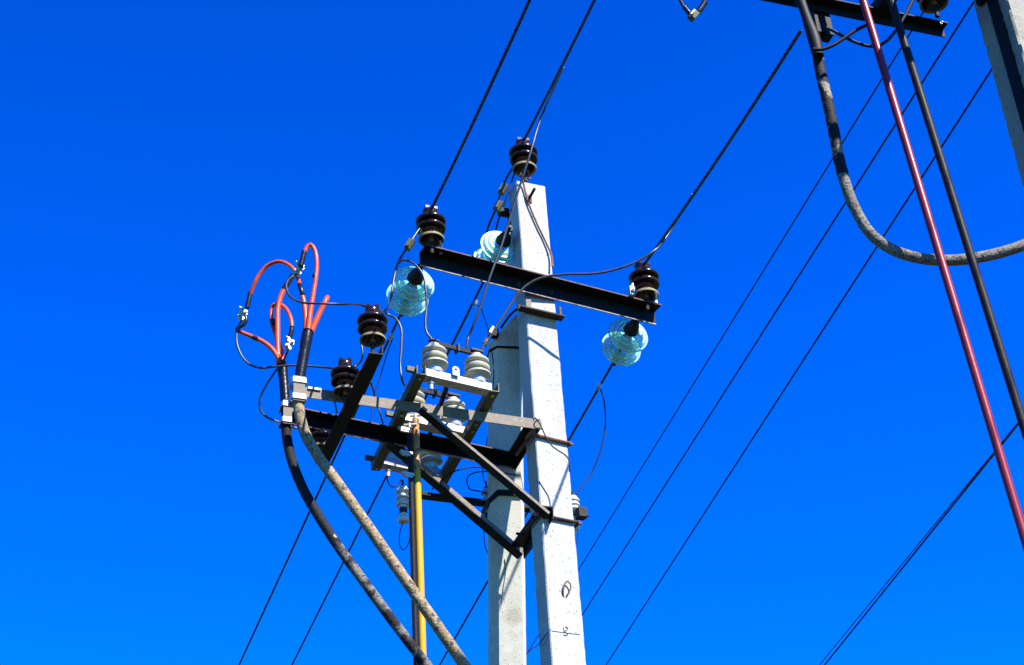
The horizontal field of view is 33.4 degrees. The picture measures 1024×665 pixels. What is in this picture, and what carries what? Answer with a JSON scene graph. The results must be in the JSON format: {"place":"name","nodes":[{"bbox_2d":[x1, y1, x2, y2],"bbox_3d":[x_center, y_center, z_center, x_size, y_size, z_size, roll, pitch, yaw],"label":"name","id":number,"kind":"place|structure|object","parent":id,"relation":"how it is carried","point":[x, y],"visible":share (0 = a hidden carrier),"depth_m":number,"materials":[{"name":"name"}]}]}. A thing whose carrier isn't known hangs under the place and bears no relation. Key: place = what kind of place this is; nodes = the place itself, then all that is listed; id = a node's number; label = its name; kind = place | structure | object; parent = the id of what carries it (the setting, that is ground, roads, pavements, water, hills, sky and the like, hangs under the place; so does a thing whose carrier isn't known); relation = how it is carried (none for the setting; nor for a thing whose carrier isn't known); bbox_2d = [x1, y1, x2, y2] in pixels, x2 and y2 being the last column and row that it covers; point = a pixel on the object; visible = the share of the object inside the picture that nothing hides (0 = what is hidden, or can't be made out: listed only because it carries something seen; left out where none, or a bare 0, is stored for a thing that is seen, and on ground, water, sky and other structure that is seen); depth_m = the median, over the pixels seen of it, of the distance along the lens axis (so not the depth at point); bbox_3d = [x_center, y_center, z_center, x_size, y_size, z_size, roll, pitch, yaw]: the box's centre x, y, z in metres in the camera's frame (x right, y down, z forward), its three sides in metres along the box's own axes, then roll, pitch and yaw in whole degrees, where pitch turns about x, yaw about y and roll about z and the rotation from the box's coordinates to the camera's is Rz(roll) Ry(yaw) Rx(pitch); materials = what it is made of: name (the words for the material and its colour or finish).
{"place":"outdoors","nodes":[
{"label":"outdoors","id":0,"kind":"place"},
{"bbox_2d":[0,0,1023,664],"label":"sky","id":1,"kind":"structure","parent":0,"point":[156,156],"materials":[{"name":"blue"}]},
{"bbox_2d":[526,12,923,653],"bbox_3d":[0.791,2.174,17.082,0.010,0.010,26.989,5,-34,-13],"label":"conductor","id":2,"kind":"object","parent":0,"point":[744,300],"visible":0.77,"depth_m":13.37,"materials":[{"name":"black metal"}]},
{"bbox_2d":[582,2,973,615],"bbox_3d":[0.871,2.784,18.034,0.013,0.013,31.106,4,-34,-13],"label":"conductor","id":3,"kind":"object","parent":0,"point":[923,80],"visible":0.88,"depth_m":13.32,"materials":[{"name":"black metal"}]},
{"bbox_2d":[606,68,991,664],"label":"conductor","id":4,"kind":"object","parent":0,"point":[927,168],"visible":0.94,"depth_m":14.02,"materials":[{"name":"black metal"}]},
{"bbox_2d":[819,422,1017,664],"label":"conductor","id":5,"kind":"object","parent":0,"point":[913,550],"visible":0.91,"depth_m":18.69,"materials":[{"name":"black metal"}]},
{"bbox_2d":[824,423,1017,664],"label":"conductor","id":6,"kind":"object","parent":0,"point":[944,515],"visible":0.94,"depth_m":17.35,"materials":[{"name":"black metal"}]},
{"bbox_2d":[859,0,1023,551],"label":"drive rod","id":7,"kind":"object","parent":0,"point":[1006,477],"visible":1,"depth_m":6.94,"materials":[{"name":"metal"}]},
{"bbox_3d":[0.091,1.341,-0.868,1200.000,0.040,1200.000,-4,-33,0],"label":"ground","id":8,"kind":"structure","parent":0,"visible":0},
{"bbox_2d":[235,274,432,664],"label":"power cable","id":9,"kind":"object","parent":8,"relation":"on","point":[376,598],"visible":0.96,"depth_m":9.13,"materials":[{"name":"black rubber"}]},
{"bbox_2d":[278,399,294,429],"bbox_3d":[-1.243,0.459,9.428,0.085,0.150,0.099,9,-35,-19],"label":"cable clamp","id":10,"kind":"object","parent":9,"relation":"attached to","point":[286,418],"visible":0.67,"depth_m":9.39,"materials":[{"name":"silver metal"}]},
{"bbox_2d":[284,336,294,351],"bbox_3d":[-1.247,0.058,9.570,0.054,0.097,0.050,9,-35,-20],"label":"cable lug","id":11,"kind":"object","parent":9,"relation":"attached to","point":[290,343],"visible":1,"depth_m":9.56,"materials":[{"name":"metal"}]},
{"bbox_2d":[258,349,311,432],"bbox_3d":[-1.269,0.362,9.629,0.240,0.382,0.363,-17,-35,20],"label":"jumper wire","id":12,"kind":"object","parent":11,"relation":"hanging from","point":[264,388],"visible":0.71,"depth_m":9.56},
{"bbox_2d":[487,314,525,664],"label":"strut pole","id":13,"kind":"object","parent":8,"relation":"on","point":[506,612],"visible":0.82,"depth_m":9.81,"materials":[{"name":"beige concrete"}]},
{"bbox_2d":[482,343,493,482],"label":"jumper wire","id":14,"kind":"object","parent":13,"relation":"hanging from","point":[493,389],"visible":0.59,"depth_m":10.03,"materials":[{"name":"black"}]},
{"bbox_2d":[466,471,515,494],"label":"jumper wire","id":15,"kind":"object","parent":13,"relation":"attached to","point":[478,472],"visible":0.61,"depth_m":10.04,"materials":[{"name":"black"}]},
{"bbox_2d":[408,489,588,520],"bbox_3d":[-0.020,1.005,9.967,1.125,0.204,0.326,9,-35,-19],"label":"arrester bar","id":16,"kind":"object","parent":13,"relation":"attached to","point":[581,514],"visible":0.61,"depth_m":9.95,"materials":[{"name":"metal"}]},
{"bbox_2d":[481,481,487,517],"bbox_3d":[-0.148,0.993,10.104,0.072,0.245,0.072,-4,-33,0],"label":"surge arrester","id":17,"kind":"object","parent":16,"relation":"attached to","point":[485,496],"visible":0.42,"depth_m":10.10,"materials":[{"name":"ceramic"}]},
{"bbox_2d":[571,491,579,530],"bbox_3d":[0.365,1.046,10.024,0.072,0.255,0.072,-4,-33,0],"label":"surge arrester","id":18,"kind":"object","parent":16,"relation":"attached to","point":[575,502],"visible":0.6,"depth_m":10.02,"materials":[{"name":"ceramic"}]},
{"bbox_2d":[487,326,518,357],"bbox_3d":[-0.050,0.077,10.188,0.222,0.104,0.322,-4,-33,0],"label":"strut clamp","id":19,"kind":"object","parent":13,"relation":"attached to","point":[495,334],"visible":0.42,"depth_m":10.11,"materials":[{"name":"metal"}]},
{"bbox_2d":[509,181,585,664],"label":"concrete pole","id":20,"kind":"object","parent":8,"relation":"on","point":[557,590],"visible":0.94,"depth_m":9.48,"materials":[{"name":"grey concrete"}]},
{"bbox_2d":[245,243,470,664],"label":"power cable","id":21,"kind":"object","parent":20,"relation":"attached to","point":[424,607],"visible":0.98,"depth_m":8.67,"materials":[{"name":"grey rubber"}]},
{"bbox_2d":[237,306,247,321],"bbox_3d":[-1.520,-0.109,9.630,0.059,0.099,0.050,9,-35,-20],"label":"cable lug","id":22,"kind":"object","parent":21,"relation":"attached to","point":[242,314],"visible":1,"depth_m":9.62,"materials":[{"name":"metal"}]},
{"bbox_2d":[235,320,333,368],"bbox_3d":[-1.189,0.112,9.452,0.681,0.514,0.197,-15,-34,16],"label":"jumper wire","id":23,"kind":"object","parent":22,"relation":"hanging from","point":[266,367],"visible":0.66,"depth_m":9.44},
{"bbox_2d":[288,375,306,406],"bbox_3d":[-1.129,0.313,8.969,0.085,0.150,0.099,9,-35,-19],"label":"cable clamp","id":24,"kind":"object","parent":21,"relation":"attached to","point":[298,386],"visible":1,"depth_m":8.94,"materials":[{"name":"grey paint"}]},
{"bbox_2d":[293,261,304,276],"bbox_3d":[-1.177,-0.357,9.442,0.059,0.099,0.050,9,-35,-20],"label":"cable lug","id":25,"kind":"object","parent":21,"relation":"attached to","point":[298,270],"visible":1,"depth_m":9.43,"materials":[{"name":"metal"}]},
{"bbox_2d":[285,273,365,306],"bbox_3d":[-0.940,-0.213,9.110,0.645,0.560,0.190,-26,-39,30],"label":"jumper wire","id":26,"kind":"object","parent":25,"relation":"attached to","point":[313,303],"visible":1,"depth_m":9.15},
{"bbox_2d":[292,387,553,558],"bbox_3d":[-0.514,0.769,9.319,1.459,0.629,0.555,10,-35,-21],"label":"support frame","id":27,"kind":"object","parent":20,"relation":"attached to","point":[455,445],"visible":0.85,"depth_m":9.46,"materials":[{"name":"grey paint"}]},
{"bbox_2d":[308,386,320,390],"bbox_3d":[-1.055,0.305,9.098,0.070,0.012,0.030,9,-35,-19],"label":"bent strip","id":28,"kind":"object","parent":27,"relation":"attached to","point":[314,388],"visible":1,"depth_m":9.09,"materials":[{"name":"metal"}]},
{"bbox_2d":[315,345,382,463],"bbox_3d":[-0.875,0.400,9.085,0.072,0.055,1.191,8,-35,-17],"label":"insulator bar","id":29,"kind":"object","parent":27,"relation":"attached to","point":[361,383],"visible":0.8,"depth_m":8.99,"materials":[{"name":"metal"}]},
{"bbox_2d":[309,428,329,449],"bbox_3d":[-1.073,0.606,9.602,0.162,0.289,0.162,2,-33,-8],"label":"pin insulator","id":30,"kind":"object","parent":29,"relation":"attached to","point":[320,437],"visible":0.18,"depth_m":9.55,"materials":[{"name":"brown ceramic"}]},
{"bbox_2d":[330,357,359,404],"bbox_3d":[-0.890,0.270,9.103,0.162,0.289,0.162,2,-33,-8],"label":"pin insulator","id":31,"kind":"object","parent":29,"relation":"attached to","point":[344,373],"visible":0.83,"depth_m":9.07,"materials":[{"name":"brown ceramic"}]},
{"bbox_2d":[354,343,363,366],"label":"jumper wire","id":32,"kind":"object","parent":31,"relation":"attached to","point":[360,361],"visible":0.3,"depth_m":9.45,"materials":[{"name":"grey metal"}]},
{"bbox_2d":[357,368,384,424],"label":"jumper wire","id":33,"kind":"object","parent":31,"relation":"attached to","point":[374,395],"visible":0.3,"depth_m":9.53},
{"bbox_2d":[356,304,387,351],"bbox_3d":[-0.710,-0.011,8.688,0.162,0.289,0.162,2,-33,-8],"label":"pin insulator","id":34,"kind":"object","parent":29,"relation":"attached to","point":[372,326],"visible":1,"depth_m":8.66,"materials":[{"name":"brown ceramic"}]},
{"bbox_2d":[396,480,408,524],"bbox_3d":[-0.603,0.933,9.448,0.079,0.260,0.079,-4,-33,0],"label":"surge arrester","id":35,"kind":"object","parent":27,"relation":"attached to","point":[402,499],"visible":0.93,"depth_m":9.42,"materials":[{"name":"ceramic"}]},
{"bbox_2d":[386,476,401,487],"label":"jumper wire","id":36,"kind":"object","parent":35,"relation":"attached to","point":[393,486],"visible":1,"depth_m":9.51,"materials":[{"name":"black"}]},
{"bbox_2d":[399,522,409,550],"bbox_3d":[-0.585,1.106,9.325,0.072,0.178,0.017,-18,-35,21],"label":"arrester lead","id":37,"kind":"object","parent":35,"relation":"hanging from","point":[399,538],"visible":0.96,"depth_m":9.31,"materials":[{"name":"black metal"}]},
{"bbox_2d":[365,338,498,483],"bbox_3d":[-0.467,0.609,9.544,0.538,0.661,1.202,7,-34,-16],"label":"disconnector switch","id":38,"kind":"object","parent":27,"relation":"on","point":[473,380],"visible":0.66,"depth_m":9.34,"materials":[{"name":"metal"}]},
{"bbox_2d":[379,308,405,386],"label":"jumper wire","id":39,"kind":"object","parent":38,"relation":"attached to","point":[401,347],"visible":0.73,"depth_m":9.20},
{"bbox_2d":[404,423,418,664],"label":"drive rod","id":40,"kind":"object","parent":38,"relation":"attached to","point":[415,636],"visible":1,"depth_m":9.02,"materials":[{"name":"grey metal"}]},
{"bbox_2d":[398,259,431,337],"bbox_3d":[-0.532,-0.182,9.423,0.191,0.564,0.028,-6,-33,3],"label":"jumper wire","id":41,"kind":"object","parent":38,"relation":"attached to","point":[426,294],"visible":1,"depth_m":9.43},
{"bbox_2d":[410,413,426,655],"bbox_3d":[-0.374,2.734,7.933,0.070,5.487,0.120,-4,-33,0],"label":"drive rod","id":42,"kind":"object","parent":38,"relation":"attached to","point":[419,535],"visible":0.93,"depth_m":9.06,"materials":[{"name":"yellow metal"}]},
{"bbox_2d":[466,66,563,348],"bbox_3d":[0.084,-0.674,9.701,0.904,1.627,0.298,-27,-39,31],"label":"jumper wire","id":43,"kind":"object","parent":38,"relation":"on","point":[511,212],"visible":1,"depth_m":9.86,"materials":[{"name":"grey metal"}]},
{"bbox_2d":[432,466,482,489],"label":"jumper wire","id":44,"kind":"object","parent":27,"relation":"attached to","point":[458,470],"visible":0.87,"depth_m":9.62,"materials":[{"name":"black"}]},
{"bbox_2d":[533,417,569,471],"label":"jumper wire","id":45,"kind":"object","parent":27,"relation":"attached to","point":[551,444],"visible":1,"depth_m":9.35,"materials":[{"name":"black"}]},
{"bbox_2d":[474,225,513,265],"bbox_3d":[-0.094,-0.486,10.395,0.290,0.270,0.448,-4,-33,0],"label":"disc string","id":46,"kind":"object","parent":20,"relation":"attached to","point":[490,250],"visible":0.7,"depth_m":10.30,"materials":[{"name":"glass"}]},
{"bbox_2d":[291,282,483,664],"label":"line conductor","id":47,"kind":"object","parent":46,"relation":"attached to","point":[459,329],"visible":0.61,"depth_m":12.70,"materials":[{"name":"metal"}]},
{"bbox_2d":[493,200,503,212],"bbox_3d":[-0.084,-0.774,10.482,0.070,0.082,0.060,-4,-33,0],"label":"wire clamp","id":48,"kind":"object","parent":20,"relation":"attached to","point":[498,205],"visible":1,"depth_m":10.46,"materials":[{"name":"metal"}]},
{"bbox_2d":[498,183,507,195],"bbox_3d":[-0.055,-0.882,10.526,0.070,0.082,0.060,-4,-33,0],"label":"wire clamp","id":49,"kind":"object","parent":20,"relation":"attached to","point":[502,189],"visible":1,"depth_m":10.51,"materials":[{"name":"metal"}]},
{"bbox_2d":[497,207,510,224],"bbox_3d":[-0.024,-0.685,10.512,0.075,0.120,0.171,-23,-38,27],"label":"string bracket","id":50,"kind":"object","parent":20,"relation":"attached to","point":[504,212],"visible":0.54,"depth_m":10.49,"materials":[{"name":"metal"}]},
{"bbox_2d":[500,304,564,328],"bbox_3d":[0.118,-0.077,10.044,0.302,0.076,0.275,9,-35,-20],"label":"tie plate","id":51,"kind":"object","parent":20,"relation":"attached to","point":[541,313],"visible":1,"depth_m":9.95,"materials":[{"name":"brown metal"}]},
{"bbox_2d":[519,167,553,266],"bbox_3d":[0.118,-0.721,10.404,0.188,0.816,0.130,13,-37,-25],"label":"top bracket","id":52,"kind":"object","parent":20,"relation":"attached to","point":[529,205],"visible":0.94,"depth_m":10.36,"materials":[{"name":"grey metal"}]},
{"bbox_2d":[508,137,537,182],"bbox_3d":[0.073,-1.074,10.688,0.185,0.330,0.185,4,-34,-13],"label":"pin insulator","id":53,"kind":"object","parent":52,"relation":"attached to","point":[519,151],"visible":0.98,"depth_m":10.66,"materials":[{"name":"brown ceramic"}]},
{"bbox_2d":[486,165,513,242],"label":"jumper wire","id":54,"kind":"object","parent":53,"relation":"attached to","point":[499,196],"visible":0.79,"depth_m":10.58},
{"bbox_2d":[492,165,517,241],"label":"jumper wire","id":55,"kind":"object","parent":53,"relation":"attached to","point":[506,195],"visible":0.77,"depth_m":10.57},
{"bbox_2d":[523,0,595,140],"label":"line conductor","id":56,"kind":"object","parent":53,"relation":"attached to","point":[561,65],"visible":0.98,"depth_m":9.96,"materials":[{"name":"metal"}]},
{"bbox_2d":[526,629,550,654],"bbox_3d":[0.121,1.671,9.111,0.050,0.143,0.582,4,-34,-12],"label":"blue twine","id":57,"kind":"object","parent":20,"relation":"attached to","point":[539,642],"visible":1,"depth_m":8.91,"materials":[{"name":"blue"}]},
{"bbox_2d":[419,240,661,324],"bbox_3d":[0.192,-0.274,10.025,1.580,0.279,0.147,12,-36,-23],"label":"crossarm","id":58,"kind":"object","parent":20,"relation":"attached to","point":[630,306],"visible":1,"depth_m":10.04,"materials":[{"name":"metal"}]},
{"bbox_2d":[386,264,433,316],"bbox_3d":[-0.586,-0.248,9.884,0.372,0.264,0.313,-22,-37,26],"label":"disc string","id":59,"kind":"object","parent":58,"relation":"attached to","point":[410,290],"visible":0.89,"depth_m":9.85,"materials":[{"name":"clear glass"}]},
{"bbox_2d":[238,314,399,664],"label":"line conductor","id":60,"kind":"object","parent":59,"relation":"attached to","point":[316,496],"visible":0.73,"depth_m":12.07,"materials":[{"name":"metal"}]},
{"bbox_2d":[371,338,392,421],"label":"jumper wire","id":61,"kind":"object","parent":60,"relation":"hanging from","point":[380,375],"visible":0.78,"depth_m":9.77,"materials":[{"name":"black"}]},
{"bbox_2d":[387,333,393,340],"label":"wire clamp","id":62,"kind":"object","parent":60,"relation":"attached to","point":[390,336],"visible":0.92,"depth_m":10.00,"materials":[{"name":"metal"}]},
{"bbox_2d":[415,205,445,253],"bbox_3d":[-0.464,-0.584,9.781,0.178,0.318,0.178,7,-34,-17],"label":"pin insulator","id":63,"kind":"object","parent":58,"relation":"on","point":[431,222],"visible":0.98,"depth_m":9.75,"materials":[{"name":"brown ceramic"}]},
{"bbox_2d":[380,226,421,312],"bbox_3d":[-0.669,-0.364,9.325,0.190,1.026,0.689,-18,-35,20],"label":"jumper wire","id":64,"kind":"object","parent":63,"relation":"attached to","point":[396,267],"visible":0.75,"depth_m":9.55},
{"bbox_2d":[404,238,414,250],"bbox_3d":[-0.576,-0.493,9.608,0.066,0.078,0.059,-4,-33,0],"label":"wire clamp","id":65,"kind":"object","parent":64,"relation":"attached to","point":[409,244],"visible":1,"depth_m":9.59,"materials":[{"name":"metal"}]},
{"bbox_2d":[431,0,530,207],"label":"line conductor","id":66,"kind":"object","parent":63,"relation":"attached to","point":[484,98],"visible":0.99,"depth_m":9.02,"materials":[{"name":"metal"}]},
{"bbox_2d":[601,318,647,365],"bbox_3d":[0.694,0.055,10.483,0.356,0.266,0.300,-23,-37,26],"label":"disc string","id":67,"kind":"object","parent":58,"relation":"attached to","point":[626,341],"visible":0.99,"depth_m":10.43,"materials":[{"name":"glass"}]},
{"bbox_2d":[439,363,612,664],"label":"line conductor","id":68,"kind":"object","parent":67,"relation":"attached to","point":[569,439],"visible":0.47,"depth_m":11.34,"materials":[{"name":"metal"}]},
{"bbox_2d":[596,383,601,390],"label":"wire clamp","id":69,"kind":"object","parent":68,"relation":"attached to","point":[599,386],"visible":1,"depth_m":10.60,"materials":[{"name":"metal"}]},
{"bbox_2d":[575,389,605,494],"bbox_3d":[0.461,0.647,10.366,0.257,0.827,0.065,9,-35,-19],"label":"jumper wire","id":70,"kind":"object","parent":69,"relation":"hanging from","point":[601,444],"visible":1,"depth_m":10.36,"materials":[{"name":"black"}]},
{"bbox_2d":[628,261,659,310],"bbox_3d":[0.809,-0.279,10.394,0.191,0.341,0.191,10,-35,-21],"label":"pin insulator","id":71,"kind":"object","parent":58,"relation":"on","point":[643,278],"visible":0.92,"depth_m":10.36,"materials":[{"name":"brown ceramic"}]},
{"bbox_2d":[644,30,801,264],"bbox_3d":[1.093,-0.925,9.335,0.019,0.412,2.547,4,-34,-12],"label":"line conductor","id":72,"kind":"object","parent":71,"relation":"attached to","point":[774,72],"visible":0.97,"depth_m":9.04,"materials":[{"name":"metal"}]},
{"bbox_2d":[481,194,691,349],"bbox_3d":[0.443,-0.297,9.792,1.306,1.037,0.221,-3,-33,-2],"label":"jumper wire","id":73,"kind":"object","parent":72,"relation":"hanging from","point":[562,274],"visible":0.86,"depth_m":9.84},
{"bbox_2d":[515,433,572,455],"bbox_3d":[0.178,0.655,9.608,0.259,0.042,0.260,11,-36,-22],"label":"pole clamp","id":74,"kind":"object","parent":20,"relation":"attached to","point":[568,443],"visible":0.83,"depth_m":9.53,"materials":[{"name":"grey metal"}]},
{"bbox_2d":[522,514,581,532],"bbox_3d":[0.214,1.071,9.342,0.264,0.038,0.260,11,-36,-22],"label":"pole clamp","id":75,"kind":"object","parent":20,"relation":"attached to","point":[535,518],"visible":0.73,"depth_m":9.27,"materials":[{"name":"brown metal"}]},
{"bbox_2d":[887,0,1023,440],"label":"drive rod","id":76,"kind":"object","parent":8,"relation":"on","point":[1012,389],"visible":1,"depth_m":7.10,"materials":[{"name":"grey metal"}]},
{"bbox_2d":[973,0,1023,186],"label":"concrete pole","id":77,"kind":"object","parent":8,"relation":"on","point":[1001,23],"visible":1,"depth_m":7.98,"materials":[{"name":"concrete"}]},
{"bbox_2d":[761,0,947,42],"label":"support frame","id":78,"kind":"object","parent":77,"relation":"attached to","point":[821,11],"visible":0.86,"depth_m":8.17,"materials":[{"name":"metal"}]},
{"bbox_2d":[679,0,707,21],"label":"jumper loop","id":79,"kind":"object","parent":78,"relation":"hanging from","point":[693,15],"visible":1,"depth_m":7.67,"materials":[{"name":"black metal"}]},
{"bbox_2d":[916,0,948,17],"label":"pin insulator","id":80,"kind":"object","parent":78,"relation":"attached to","point":[935,7],"visible":1,"depth_m":8.30,"materials":[{"name":"brown ceramic"}]},
{"bbox_2d":[795,0,1023,265],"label":"power cable","id":81,"kind":"object","parent":77,"relation":"attached to","point":[873,236],"visible":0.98,"depth_m":7.40,"materials":[{"name":"grey rubber"}]},
{"bbox_2d":[813,24,866,51],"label":"jumper wire","id":82,"kind":"object","parent":81,"relation":"attached to","point":[846,36],"visible":0.96,"depth_m":7.73,"materials":[{"name":"black rubber"}]},
{"bbox_2d":[825,0,914,47],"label":"jumper wire","id":83,"kind":"object","parent":81,"relation":"hanging from","point":[888,39],"visible":0.82,"depth_m":7.83,"materials":[{"name":"black"}]}
]}

